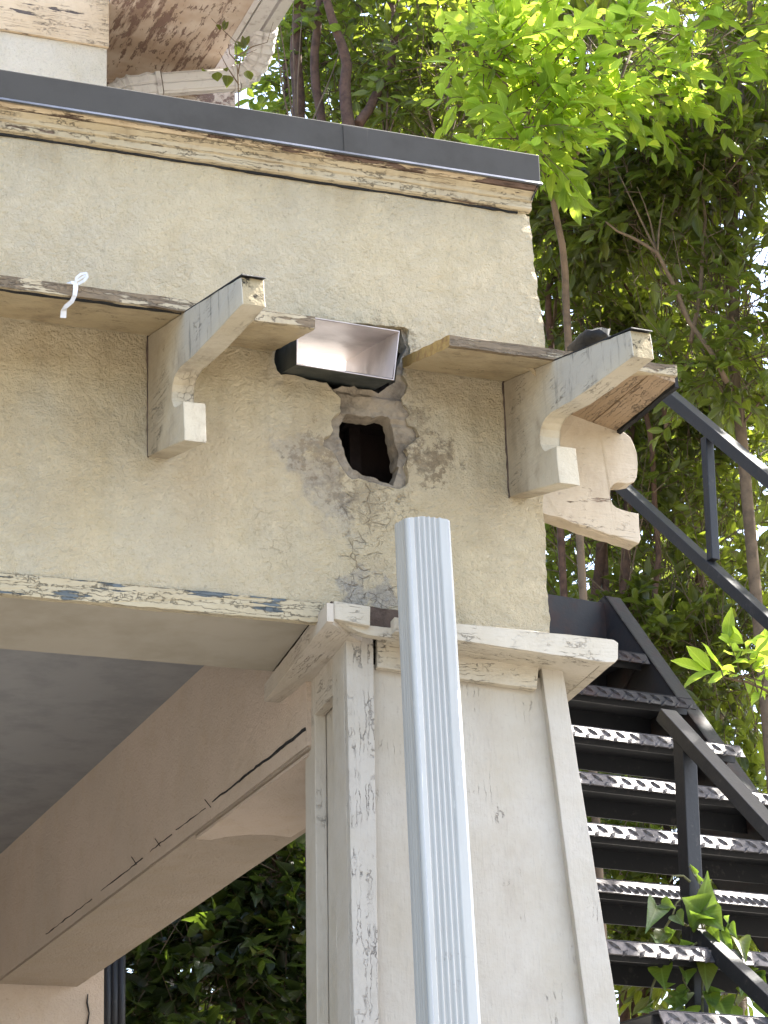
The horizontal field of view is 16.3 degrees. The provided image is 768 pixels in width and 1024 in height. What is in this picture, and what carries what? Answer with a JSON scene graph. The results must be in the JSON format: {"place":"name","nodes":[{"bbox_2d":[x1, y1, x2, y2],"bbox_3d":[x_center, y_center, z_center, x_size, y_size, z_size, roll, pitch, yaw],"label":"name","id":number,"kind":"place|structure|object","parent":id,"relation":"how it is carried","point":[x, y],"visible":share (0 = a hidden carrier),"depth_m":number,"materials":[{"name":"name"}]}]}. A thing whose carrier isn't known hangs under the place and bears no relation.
{"place":"outdoors","nodes":[
{"label":"outdoors","id":0,"kind":"place"},
{"bbox_2d":[104,954,125,1023],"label":"old downpipe","id":1,"kind":"object","parent":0,"point":[114,989],"visible":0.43,"depth_m":12.38,"materials":[{"name":"black metal"}]},
{"bbox_2d":[127,0,767,1019],"label":"sky","id":2,"kind":"structure","parent":0,"point":[243,95],"materials":[{"name":"white"}]},
{"label":"ground","id":3,"kind":"structure","parent":0,"visible":0},
{"bbox_2d":[126,968,283,1023],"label":"tree","id":4,"kind":"object","parent":3,"relation":"on","point":[220,1016],"depth_m":17.90,"materials":[{"name":"plant"}]},
{"bbox_2d":[125,833,306,1023],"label":"ivy thicket","id":5,"kind":"object","parent":3,"relation":"on","point":[238,946],"visible":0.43,"depth_m":13.27,"materials":[{"name":"green plant"}]},
{"bbox_2d":[0,69,677,1023],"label":"porch","id":6,"kind":"object","parent":3,"relation":"on","point":[204,505],"visible":0.96,"depth_m":8.02,"materials":[{"name":"beige paint"}]},
{"bbox_2d":[60,272,87,317],"bbox_3d":[-0.859,-0.600,7.365,0.094,0.114,0.038,-17,-25,34],"label":"cable tie","id":7,"kind":"object","parent":6,"relation":"attached to","point":[71,301],"visible":1,"depth_m":7.36,"materials":[{"name":"plastic"}]},
{"bbox_2d":[0,0,293,106],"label":"house","id":8,"kind":"structure","parent":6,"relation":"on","point":[171,48],"depth_m":13.16,"materials":[{"name":"paint"}]},
{"bbox_2d":[202,18,272,107],"bbox_3d":[-0.707,-2.200,13.042,0.379,0.521,0.039,6,-22,-21],"label":"seedling","id":9,"kind":"object","parent":8,"relation":"in","point":[228,79],"visible":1,"depth_m":13.03,"materials":[{"name":"green plant"}]},
{"bbox_2d":[275,318,399,390],"bbox_3d":[-0.186,-0.451,8.108,0.330,0.257,0.440,6,-22,-21],"label":"scupper","id":10,"kind":"object","parent":6,"relation":"attached to","point":[368,354],"visible":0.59,"depth_m":8.03,"materials":[{"name":"silver metal"}]},
{"bbox_2d":[567,327,610,351],"bbox_3d":[0.632,-0.507,8.339,0.116,0.101,0.303,6,-22,-21],"label":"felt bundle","id":11,"kind":"object","parent":6,"relation":"on","point":[585,338],"visible":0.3,"depth_m":8.26,"materials":[{"name":"grey fabric"}]},
{"bbox_2d":[548,391,767,1023],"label":"staircase","id":12,"kind":"structure","parent":6,"relation":"attached to","point":[634,710],"depth_m":9.31,"materials":[{"name":"black metal"}]},
{"bbox_2d":[637,864,767,1016],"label":"climbing vine","id":13,"kind":"object","parent":12,"relation":"attached to","point":[702,906],"visible":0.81,"depth_m":8.08,"materials":[{"name":"green plant"}]},
{"bbox_2d":[235,0,539,928],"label":"slender tree","id":14,"kind":"object","parent":3,"relation":"on","point":[349,66],"visible":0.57,"depth_m":14.86,"materials":[{"name":"green plant"}]},
{"bbox_2d":[394,516,480,1023],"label":"downspout","id":15,"kind":"object","parent":3,"relation":"on","point":[444,953],"visible":1,"depth_m":7.32,"materials":[{"name":"metal"}]},
{"bbox_2d":[264,601,619,1023],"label":"porch column","id":16,"kind":"structure","parent":3,"relation":"on","point":[542,951],"depth_m":7.67,"materials":[{"name":"paint"}]},
{"bbox_2d":[235,0,767,1018],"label":"screen tree","id":17,"kind":"object","parent":3,"relation":"on","point":[579,4],"visible":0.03,"depth_m":17.70,"materials":[{"name":"green plant"}]},
{"bbox_2d":[407,0,767,938],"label":"laurel tree","id":18,"kind":"object","parent":3,"relation":"on","point":[559,106],"visible":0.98,"depth_m":12.59,"materials":[{"name":"green plant"}]},
{"bbox_2d":[462,58,767,1018],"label":"dark tree","id":19,"kind":"object","parent":3,"relation":"on","point":[608,304],"visible":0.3,"depth_m":14.26,"materials":[{"name":"green plant"}]},
{"bbox_2d":[538,0,767,792],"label":"hedge tree","id":20,"kind":"object","parent":3,"relation":"on","point":[723,183],"visible":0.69,"depth_m":13.48,"materials":[{"name":"green plant"}]},
{"bbox_2d":[671,607,767,705],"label":"laurel branch","id":21,"kind":"object","parent":20,"relation":"attached to","point":[731,636],"visible":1,"depth_m":10.56,"materials":[{"name":"green plant"}]},
{"bbox_2d":[544,305,767,1021],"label":"tree","id":22,"kind":"object","parent":3,"relation":"on","point":[675,619],"visible":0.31,"depth_m":14.07,"materials":[{"name":"green plant"}]},
{"bbox_2d":[561,0,767,248],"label":"shade tree","id":23,"kind":"object","parent":3,"relation":"on","point":[599,4],"visible":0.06,"depth_m":18.23,"materials":[{"name":"plant"}]}
]}

